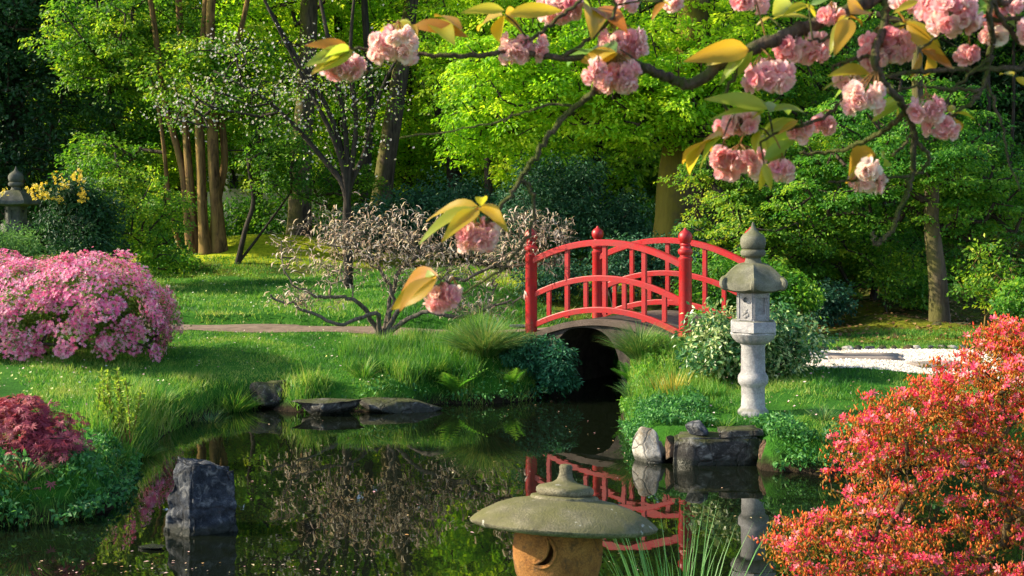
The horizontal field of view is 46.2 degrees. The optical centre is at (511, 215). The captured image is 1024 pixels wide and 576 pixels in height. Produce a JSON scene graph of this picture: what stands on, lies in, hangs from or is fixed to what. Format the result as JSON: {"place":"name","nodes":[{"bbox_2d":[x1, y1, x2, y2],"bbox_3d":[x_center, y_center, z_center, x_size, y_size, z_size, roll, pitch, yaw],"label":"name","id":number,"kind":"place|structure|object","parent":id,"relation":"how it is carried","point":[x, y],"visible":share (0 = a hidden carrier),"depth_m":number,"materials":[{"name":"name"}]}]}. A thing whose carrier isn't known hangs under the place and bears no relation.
{"place":"outdoors","nodes":[
{"label":"outdoors","id":0,"kind":"place"},
{"bbox_2d":[61,372,194,469],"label":"grass","id":1,"kind":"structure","parent":0,"point":[87,413],"depth_m":11.53,"materials":[{"name":"plant"}]},
{"bbox_2d":[0,321,536,526],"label":"grass","id":2,"kind":"structure","parent":0,"point":[33,366],"depth_m":14.00,"materials":[{"name":"plant"}]},
{"bbox_2d":[0,409,143,527],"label":"ground cover","id":3,"kind":"object","parent":2,"relation":"on","point":[85,457],"visible":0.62,"depth_m":8.99,"materials":[{"name":"green plant"}]},
{"bbox_2d":[213,387,264,412],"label":"grass tussock","id":4,"kind":"object","parent":2,"relation":"on","point":[238,408],"depth_m":13.48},
{"bbox_2d":[7,322,546,335],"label":"earth path","id":5,"kind":"structure","parent":0,"point":[261,328],"depth_m":17.42,"materials":[{"name":"soil"}]},
{"bbox_2d":[9,254,591,328],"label":"grass","id":6,"kind":"structure","parent":0,"point":[253,289],"depth_m":20.71,"materials":[{"name":"plant"}]},
{"bbox_2d":[0,375,1023,575],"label":"pond water","id":7,"kind":"structure","parent":0,"point":[281,464],"depth_m":9.31,"materials":[{"name":"black liquid"}]},
{"bbox_2d":[163,457,237,535],"bbox_3d":[-2.197,2.077,8.393,0.431,0.791,0.429,0,0,-44],"label":"rock","id":8,"kind":"object","parent":7,"relation":"in","point":[201,499],"visible":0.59,"depth_m":8.33,"materials":[{"name":"stone"}]},
{"bbox_2d":[360,397,443,413],"bbox_3d":[-1.248,2.149,13.547,0.957,0.193,0.399,0,0,0],"label":"rock","id":9,"kind":"object","parent":7,"relation":"in","point":[387,405],"visible":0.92,"depth_m":13.44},
{"bbox_2d":[0,19,1023,524],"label":"ground","id":10,"kind":"structure","parent":0,"point":[264,247],"depth_m":14.46,"materials":[{"name":"plant"}]},
{"bbox_2d":[0,166,40,276],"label":"stone lantern","id":11,"kind":"object","parent":10,"relation":"on","point":[16,201],"visible":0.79,"depth_m":23.85,"materials":[{"name":"stone"}]},
{"bbox_2d":[0,220,55,292],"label":"weeping shrub","id":12,"kind":"object","parent":10,"relation":"on","point":[22,247],"visible":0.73,"depth_m":18.44,"materials":[{"name":"green plant"}]},
{"bbox_2d":[0,453,62,482],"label":"grass tuft","id":13,"kind":"object","parent":10,"relation":"on","point":[34,476],"visible":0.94,"depth_m":8.70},
{"bbox_2d":[0,196,78,252],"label":"undergrowth bush","id":14,"kind":"object","parent":10,"relation":"on","point":[36,234],"visible":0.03,"depth_m":32.84,"materials":[{"name":"green plant"}]},
{"bbox_2d":[0,393,96,489],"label":"japanese maple","id":15,"kind":"object","parent":10,"relation":"on","point":[37,437],"visible":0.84,"depth_m":9.08,"materials":[{"name":"red plant"}]},
{"bbox_2d":[0,0,135,240],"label":"evergreen tree","id":16,"kind":"object","parent":10,"relation":"on","point":[19,79],"visible":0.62,"depth_m":28.91,"materials":[{"name":"green plant"}]},
{"bbox_2d":[0,168,136,267],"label":"rhododendron","id":17,"kind":"object","parent":10,"relation":"on","point":[89,220],"visible":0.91,"depth_m":21.18,"materials":[{"name":"green plant"}]},
{"bbox_2d":[6,0,133,243],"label":"woodland tree","id":18,"kind":"object","parent":10,"relation":"on","point":[59,124],"visible":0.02,"depth_m":36.29,"materials":[{"name":"green plant"}]},
{"bbox_2d":[0,243,191,361],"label":"azalea bush","id":19,"kind":"object","parent":10,"relation":"on","point":[73,300],"visible":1,"depth_m":14.15,"materials":[{"name":"pink plant"}]},
{"bbox_2d":[25,0,201,194],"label":"woodland tree","id":20,"kind":"object","parent":10,"relation":"on","point":[146,134],"visible":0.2,"depth_m":35.44,"materials":[{"name":"green plant"}]},
{"bbox_2d":[93,366,145,445],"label":"stalk plant","id":21,"kind":"object","parent":10,"relation":"on","point":[106,402],"visible":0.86,"depth_m":10.56,"materials":[{"name":"green plant"}]},
{"bbox_2d":[47,152,196,280],"bbox_3d":[-7.367,0.095,22.592,3.044,2.599,2.209,0,0,0],"label":"understory tree","id":22,"kind":"object","parent":10,"relation":"on","point":[114,173],"visible":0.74,"depth_m":22.41,"materials":[{"name":"green plant"}]},
{"bbox_2d":[47,186,241,255],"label":"undergrowth bush","id":23,"kind":"object","parent":10,"relation":"on","point":[182,234],"visible":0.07,"depth_m":30.80,"materials":[{"name":"green plant"}]},
{"bbox_2d":[135,434,167,457],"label":"grass tuft","id":24,"kind":"object","parent":10,"relation":"on","point":[143,450],"visible":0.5,"depth_m":11.02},
{"bbox_2d":[18,0,296,254],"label":"multi stem tree","id":25,"kind":"object","parent":10,"relation":"on","point":[125,49],"visible":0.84,"depth_m":26.00,"materials":[{"name":"green plant"}]},
{"bbox_2d":[156,387,184,404],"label":"grass tuft","id":26,"kind":"object","parent":10,"relation":"on","point":[174,398],"visible":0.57,"depth_m":12.61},
{"bbox_2d":[135,241,207,275],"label":"evergreen shrub","id":27,"kind":"object","parent":10,"relation":"on","point":[193,260],"visible":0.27,"depth_m":24.30,"materials":[{"name":"green plant"}]},
{"bbox_2d":[109,0,244,243],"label":"woodland tree","id":28,"kind":"object","parent":10,"relation":"on","point":[174,175],"visible":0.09,"depth_m":37.41,"materials":[{"name":"green plant"}]},
{"bbox_2d":[161,0,347,233],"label":"woodland tree","id":29,"kind":"object","parent":10,"relation":"on","point":[232,144],"visible":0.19,"depth_m":36.59,"materials":[{"name":"green plant"}]},
{"bbox_2d":[175,187,342,245],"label":"undergrowth bush","id":30,"kind":"object","parent":10,"relation":"on","point":[274,226],"visible":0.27,"depth_m":32.75,"materials":[{"name":"green plant"}]},
{"bbox_2d":[104,0,414,288],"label":"blossoming tree","id":31,"kind":"object","parent":10,"relation":"on","point":[347,177],"visible":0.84,"depth_m":21.45,"materials":[{"name":"green plant"}]},
{"bbox_2d":[249,380,284,407],"bbox_3d":[-2.815,2.048,13.829,0.411,0.315,0.415,0,0,0],"label":"rock","id":32,"kind":"object","parent":10,"relation":"on","point":[268,393],"visible":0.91,"depth_m":13.69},
{"bbox_2d":[210,360,334,414],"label":"grass","id":33,"kind":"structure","parent":10,"relation":"on","point":[309,377],"depth_m":13.64,"materials":[{"name":"plant"}]},
{"bbox_2d":[215,0,349,236],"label":"tall tree","id":34,"kind":"object","parent":10,"relation":"on","point":[308,12],"visible":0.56,"depth_m":30.99,"materials":[{"name":"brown plant"}]},
{"bbox_2d":[208,113,364,237],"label":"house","id":35,"kind":"structure","parent":10,"relation":"on","point":[231,193],"depth_m":40.50,"materials":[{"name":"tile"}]},
{"bbox_2d":[228,164,248,190],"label":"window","id":36,"kind":"structure","parent":35,"relation":"in","point":[231,187],"depth_m":40.42,"materials":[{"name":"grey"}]},
{"bbox_2d":[228,112,393,264],"bbox_3d":[-4.464,-0.543,26.176,2.386,3.356,4.405,0,0,31],"label":"understory tree","id":37,"kind":"object","parent":10,"relation":"on","point":[333,193],"visible":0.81,"depth_m":25.00,"materials":[{"name":"green plant"}]},
{"bbox_2d":[292,398,363,415],"bbox_3d":[-2.044,2.141,13.338,0.801,0.220,0.403,0,0,0],"label":"rock","id":38,"kind":"object","parent":10,"relation":"on","point":[323,406],"visible":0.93,"depth_m":13.25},
{"bbox_2d":[273,0,406,237],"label":"woodland tree","id":39,"kind":"object","parent":10,"relation":"on","point":[342,35],"visible":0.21,"depth_m":38.49,"materials":[{"name":"green plant"}]},
{"bbox_2d":[337,353,386,377],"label":"grass tuft","id":40,"kind":"object","parent":10,"relation":"on","point":[365,369],"visible":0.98,"depth_m":14.00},
{"bbox_2d":[360,0,373,209],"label":"thin tree","id":41,"kind":"object","parent":10,"relation":"on","point":[366,33],"visible":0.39,"depth_m":30.97,"materials":[{"name":"brown plant"}]},
{"bbox_2d":[339,0,466,214],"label":"woodland tree","id":42,"kind":"object","parent":10,"relation":"on","point":[408,153],"visible":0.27,"depth_m":39.36,"materials":[{"name":"green plant"}]},
{"bbox_2d":[320,161,506,265],"bbox_3d":[-2.071,0.015,25.723,4.069,2.328,2.670,0,0,0],"label":"rhododendron","id":43,"kind":"object","parent":10,"relation":"on","point":[441,200],"visible":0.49,"depth_m":25.30,"materials":[{"name":"green plant"}]},
{"bbox_2d":[335,307,497,401],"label":"grass","id":44,"kind":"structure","parent":10,"relation":"on","point":[406,353],"depth_m":14.58,"materials":[{"name":"plant"}]},
{"bbox_2d":[343,0,492,193],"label":"forked tree","id":45,"kind":"object","parent":10,"relation":"on","point":[437,112],"visible":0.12,"depth_m":37.85,"materials":[{"name":"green plant"}]},
{"bbox_2d":[287,368,551,405],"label":"ground cover","id":46,"kind":"object","parent":10,"relation":"on","point":[466,391],"visible":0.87,"depth_m":14.05,"materials":[{"name":"green plant"}]},
{"bbox_2d":[262,192,577,338],"bbox_3d":[-1.223,0.714,16.099,4.245,2.092,1.930,0,0,0],"label":"bare shrub","id":47,"kind":"object","parent":10,"relation":"on","point":[389,321],"visible":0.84,"depth_m":16.00,"materials":[{"name":"plant"}]},
{"bbox_2d":[320,178,536,257],"bbox_3d":[-1.850,0.226,31.063,6.234,2.398,2.558,0,0,0],"label":"undergrowth bush","id":48,"kind":"object","parent":10,"relation":"on","point":[406,250],"visible":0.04,"depth_m":30.84,"materials":[{"name":"green plant"}]},
{"bbox_2d":[370,0,517,252],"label":"leaning tree","id":49,"kind":"object","parent":10,"relation":"on","point":[385,167],"visible":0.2,"depth_m":31.81,"materials":[{"name":"brown plant"}]},
{"bbox_2d":[422,367,486,391],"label":"fern","id":50,"kind":"object","parent":10,"relation":"on","point":[448,381],"visible":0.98,"depth_m":14.06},
{"bbox_2d":[427,305,542,356],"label":"grass tussock","id":51,"kind":"object","parent":10,"relation":"on","point":[488,343],"depth_m":14.55,"materials":[{"name":"plant"}]},
{"bbox_2d":[488,368,527,385],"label":"fern","id":52,"kind":"object","parent":10,"relation":"on","point":[515,377],"visible":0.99,"depth_m":14.20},
{"bbox_2d":[0,0,1023,229],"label":"woodland","id":53,"kind":"object","parent":10,"relation":"on","point":[651,171],"visible":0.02,"depth_m":44.12,"materials":[{"name":"green plant"}]},
{"bbox_2d":[25,0,1002,216],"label":"trunks","id":54,"kind":"object","parent":10,"relation":"on","point":[460,167],"visible":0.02,"depth_m":44.87,"materials":[{"name":"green plant"}]},
{"bbox_2d":[432,0,603,203],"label":"woodland tree","id":55,"kind":"object","parent":10,"relation":"on","point":[494,162],"visible":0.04,"depth_m":36.25,"materials":[{"name":"green plant"}]},
{"bbox_2d":[498,332,584,398],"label":"leafy shrub","id":56,"kind":"object","parent":10,"relation":"on","point":[548,363],"visible":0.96,"depth_m":14.49,"materials":[{"name":"green plant"}]},
{"bbox_2d":[411,0,675,268],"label":"young beech","id":57,"kind":"object","parent":10,"relation":"on","point":[507,159],"visible":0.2,"depth_m":27.42,"materials":[{"name":"green plant"}]},
{"bbox_2d":[470,464,657,575],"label":"snow viewing lantern","id":58,"kind":"object","parent":10,"relation":"on","point":[564,523],"visible":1,"depth_m":4.73,"materials":[{"name":"stone"}]},
{"bbox_2d":[473,150,654,274],"bbox_3d":[1.097,0.006,23.380,4.162,2.614,2.688,0,0,0],"label":"rhododendron","id":59,"kind":"object","parent":10,"relation":"on","point":[563,202],"visible":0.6,"depth_m":23.05,"materials":[{"name":"green plant"}]},
{"bbox_2d":[506,0,676,208],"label":"woodland tree","id":60,"kind":"object","parent":10,"relation":"on","point":[622,178],"visible":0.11,"depth_m":35.45,"materials":[{"name":"green plant"}]},
{"bbox_2d":[510,190,722,269],"bbox_3d":[2.283,0.476,28.890,5.832,2.358,2.628,0,0,0],"label":"undergrowth bush","id":61,"kind":"object","parent":10,"relation":"on","point":[584,255],"visible":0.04,"depth_m":28.81,"materials":[{"name":"green plant"}]},
{"bbox_2d":[508,213,738,307],"bbox_3d":[1.936,0.807,19.988,4.128,1.746,1.626,0,0,24],"label":"evergreen shrub","id":62,"kind":"object","parent":10,"relation":"on","point":[622,267],"visible":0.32,"depth_m":19.89,"materials":[{"name":"green plant"}]},
{"bbox_2d":[422,0,827,293],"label":"beech tree","id":63,"kind":"object","parent":10,"relation":"on","point":[676,122],"visible":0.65,"depth_m":20.93,"materials":[{"name":"green plant"}]},
{"bbox_2d":[524,226,750,390],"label":"garden bridge","id":64,"kind":"structure","parent":10,"relation":"on","point":[596,358],"depth_m":15.41,"materials":[{"name":"red paint"}]},
{"bbox_2d":[593,320,683,359],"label":"grass tussock","id":65,"kind":"object","parent":10,"relation":"on","point":[630,345],"depth_m":13.75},
{"bbox_2d":[632,427,664,462],"bbox_3d":[1.241,2.090,10.789,0.311,0.409,0.242,0,0,0],"label":"rock","id":66,"kind":"object","parent":10,"relation":"on","point":[648,446],"visible":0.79,"depth_m":10.72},
{"bbox_2d":[635,373,675,392],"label":"iris clump","id":67,"kind":"object","parent":10,"relation":"on","point":[649,382],"visible":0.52,"depth_m":12.64,"materials":[{"name":"green plant"}]},
{"bbox_2d":[304,0,1023,313],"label":"cherry tree","id":68,"kind":"object","parent":10,"relation":"on","point":[615,64],"visible":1,"depth_m":2.24,"materials":[{"name":"pink plant"}]},
{"bbox_2d":[616,382,716,450],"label":"ground cover","id":69,"kind":"object","parent":10,"relation":"on","point":[656,408],"visible":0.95,"depth_m":11.35,"materials":[{"name":"green plant"}]},
{"bbox_2d":[645,366,694,392],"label":"iris clump","id":70,"kind":"object","parent":10,"relation":"on","point":[674,381],"visible":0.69,"depth_m":12.37,"materials":[{"name":"plant"}]},
{"bbox_2d":[665,435,675,459],"bbox_3d":[1.425,2.073,10.709,0.127,0.228,0.174,0,0,0],"label":"rock","id":71,"kind":"object","parent":10,"relation":"on","point":[669,445],"visible":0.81,"depth_m":10.66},
{"bbox_2d":[617,330,728,420],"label":"grass","id":72,"kind":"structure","parent":10,"relation":"on","point":[711,386],"depth_m":12.88,"materials":[{"name":"plant"}]},
{"bbox_2d":[602,503,804,575],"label":"reed clump","id":73,"kind":"object","parent":10,"relation":"on","point":[658,569],"visible":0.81,"depth_m":5.95,"materials":[{"name":"plant"}]},
{"bbox_2d":[597,0,814,281],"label":"dark trunk tree","id":74,"kind":"object","parent":10,"relation":"on","point":[640,11],"visible":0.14,"depth_m":24.40,"materials":[{"name":"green plant"}]},
{"bbox_2d":[673,431,760,465],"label":"stone block","id":75,"kind":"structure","parent":10,"relation":"on","point":[712,448],"depth_m":10.60,"materials":[{"name":"stone"}]},
{"bbox_2d":[685,420,708,435],"bbox_3d":[1.646,1.892,10.726,0.204,0.129,0.236,0,0,0],"label":"rock","id":76,"kind":"object","parent":75,"relation":"on","point":[696,427],"visible":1,"depth_m":10.65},
{"bbox_2d":[717,425,763,437],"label":"stone slab","id":77,"kind":"structure","parent":75,"relation":"on","point":[737,431],"depth_m":10.62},
{"bbox_2d":[649,0,833,226],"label":"woodland tree","id":78,"kind":"object","parent":10,"relation":"on","point":[718,28],"depth_m":33.65,"materials":[{"name":"green plant"}]},
{"bbox_2d":[670,245,828,325],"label":"evergreen shrub","id":79,"kind":"object","parent":10,"relation":"on","point":[798,291],"visible":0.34,"depth_m":16.80,"materials":[{"name":"green plant"}]},
{"bbox_2d":[719,222,787,417],"bbox_3d":[2.270,1.022,11.300,0.672,1.932,0.704,0,0,0],"label":"stone lantern","id":80,"kind":"object","parent":10,"relation":"on","point":[753,281],"visible":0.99,"depth_m":11.18,"materials":[{"name":"stone"}]},
{"bbox_2d":[671,294,838,382],"bbox_3d":[2.583,1.377,12.895,1.818,1.107,1.054,0,0,-15],"label":"variegated shrub","id":81,"kind":"object","parent":10,"relation":"on","point":[719,349],"visible":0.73,"depth_m":12.71,"materials":[{"name":"green plant"}]},
{"bbox_2d":[653,134,925,299],"bbox_3d":[4.670,0.155,19.358,4.283,3.145,2.688,0,0,-25],"label":"layered maple","id":82,"kind":"object","parent":10,"relation":"on","point":[844,260],"visible":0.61,"depth_m":18.89,"materials":[{"name":"green plant"}]},
{"bbox_2d":[745,8,871,215],"bbox_3d":[8.984,-6.244,35.172,7.017,14.903,4.874,0,0,0],"label":"woodland tree","id":83,"kind":"object","parent":10,"relation":"on","point":[829,81],"visible":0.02,"depth_m":34.49,"materials":[{"name":"green plant"}]},
{"bbox_2d":[747,0,879,248],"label":"sapling","id":84,"kind":"object","parent":10,"relation":"on","point":[789,24],"visible":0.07,"depth_m":23.68,"materials":[{"name":"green plant"}]},
{"bbox_2d":[804,401,843,420],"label":"grass tuft","id":85,"kind":"object","parent":10,"relation":"on","point":[823,414],"visible":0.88,"depth_m":10.96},
{"bbox_2d":[799,277,862,327],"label":"woodland shrub","id":86,"kind":"object","parent":10,"relation":"on","point":[833,304],"visible":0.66,"depth_m":18.03,"materials":[{"name":"green plant"}]},
{"bbox_2d":[643,348,1023,468],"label":"grass","id":87,"kind":"structure","parent":10,"relation":"on","point":[734,398],"depth_m":12.09,"materials":[{"name":"plant"}]},
{"bbox_2d":[655,281,1023,342],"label":"leaf litter","id":88,"kind":"object","parent":10,"relation":"on","point":[893,323],"visible":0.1,"depth_m":18.14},
{"bbox_2d":[787,0,906,278],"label":"sapling","id":89,"kind":"object","parent":10,"relation":"on","point":[855,38],"visible":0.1,"depth_m":23.12,"materials":[{"name":"green plant"}]},
{"bbox_2d":[778,205,919,298],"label":"woodland shrub","id":90,"kind":"object","parent":10,"relation":"on","point":[863,293],"visible":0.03,"depth_m":21.47,"materials":[{"name":"green plant"}]},
{"bbox_2d":[740,28,971,300],"bbox_3d":[5.657,-0.849,20.698,4.321,4.791,2.599,0,0,21],"label":"slender maple","id":91,"kind":"object","parent":10,"relation":"on","point":[806,97],"visible":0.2,"depth_m":20.58,"materials":[{"name":"green plant"}]},
{"bbox_2d":[751,410,1007,473],"bbox_3d":[3.312,1.944,10.617,2.248,0.518,0.861,0,0,-2],"label":"ground cover","id":92,"kind":"object","parent":10,"relation":"on","point":[793,425],"visible":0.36,"depth_m":10.43,"materials":[{"name":"green plant"}]},
{"bbox_2d":[793,1,974,232],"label":"woodland tree","id":93,"kind":"object","parent":10,"relation":"on","point":[890,202],"depth_m":33.49,"materials":[{"name":"green plant"}]},
{"bbox_2d":[747,312,1023,575],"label":"azalea bush","id":94,"kind":"object","parent":10,"relation":"on","point":[1005,341],"visible":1,"depth_m":6.69,"materials":[{"name":"red plant"}]},
{"bbox_2d":[760,0,1023,322],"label":"maple tree","id":95,"kind":"object","parent":10,"relation":"on","point":[928,210],"visible":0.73,"depth_m":17.82,"materials":[{"name":"green plant"}]},
{"bbox_2d":[863,237,927,311],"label":"woodland shrub","id":96,"kind":"object","parent":10,"relation":"on","point":[890,279],"visible":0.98,"depth_m":18.59,"materials":[{"name":"green plant"}]},
{"bbox_2d":[804,325,999,348],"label":"grass","id":97,"kind":"structure","parent":10,"relation":"on","point":[899,332],"depth_m":16.42,"materials":[{"name":"plant"}]},
{"bbox_2d":[879,266,964,311],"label":"woodland shrub","id":98,"kind":"object","parent":10,"relation":"on","point":[911,294],"visible":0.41,"depth_m":19.04,"materials":[{"name":"green plant"}]},
{"bbox_2d":[822,198,1023,281],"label":"undergrowth bush","id":99,"kind":"object","parent":10,"relation":"on","point":[948,249],"visible":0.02,"depth_m":24.57,"materials":[{"name":"green plant"}]},
{"bbox_2d":[832,3,1023,265],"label":"conifer tree","id":100,"kind":"object","parent":10,"relation":"on","point":[944,47],"visible":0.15,"depth_m":26.43,"materials":[{"name":"green plant"}]},
{"bbox_2d":[907,205,1023,301],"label":"woodland shrub","id":101,"kind":"object","parent":10,"relation":"on","point":[1018,244],"visible":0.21,"depth_m":20.65,"materials":[{"name":"green plant"}]},
{"bbox_2d":[920,203,1023,282],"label":"undergrowth bush","id":102,"kind":"object","parent":10,"relation":"on","point":[1018,262],"visible":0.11,"depth_m":24.70,"materials":[{"name":"green plant"}]},
{"bbox_2d":[923,1,1023,285],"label":"sapling","id":103,"kind":"object","parent":10,"relation":"on","point":[1002,153],"visible":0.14,"depth_m":24.16,"materials":[{"name":"green plant"}]},
{"bbox_2d":[938,15,1023,204],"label":"conifer tree","id":104,"kind":"object","parent":10,"relation":"on","point":[1019,103],"visible":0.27,"depth_m":25.68,"materials":[{"name":"green plant"}]},
{"bbox_2d":[943,233,1023,331],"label":"woodland shrub","id":105,"kind":"object","parent":10,"relation":"on","point":[982,275],"visible":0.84,"depth_m":16.85,"materials":[{"name":"green plant"}]},
{"bbox_2d":[964,9,1023,285],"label":"sapling","id":106,"kind":"object","parent":10,"relation":"on","point":[1013,52],"visible":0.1,"depth_m":24.22,"materials":[{"name":"green plant"}]},
{"bbox_2d":[982,274,1023,321],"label":"woodland shrub","id":107,"kind":"object","parent":10,"relation":"on","point":[1008,297],"visible":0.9,"depth_m":16.15,"materials":[{"name":"green plant"}]},
{"bbox_2d":[611,361,629,380],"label":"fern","id":108,"kind":"object","parent":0,"point":[625,371],"visible":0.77,"depth_m":14.40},
{"bbox_2d":[735,348,1022,385],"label":"gravel path","id":109,"kind":"structure","parent":0,"point":[890,362],"depth_m":13.75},
{"bbox_2d":[824,352,904,360],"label":"stepping slab","id":110,"kind":"structure","parent":109,"relation":"on","point":[889,356],"depth_m":14.15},
{"bbox_2d":[905,361,960,368],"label":"stepping slab","id":111,"kind":"structure","parent":109,"relation":"on","point":[914,363],"depth_m":13.56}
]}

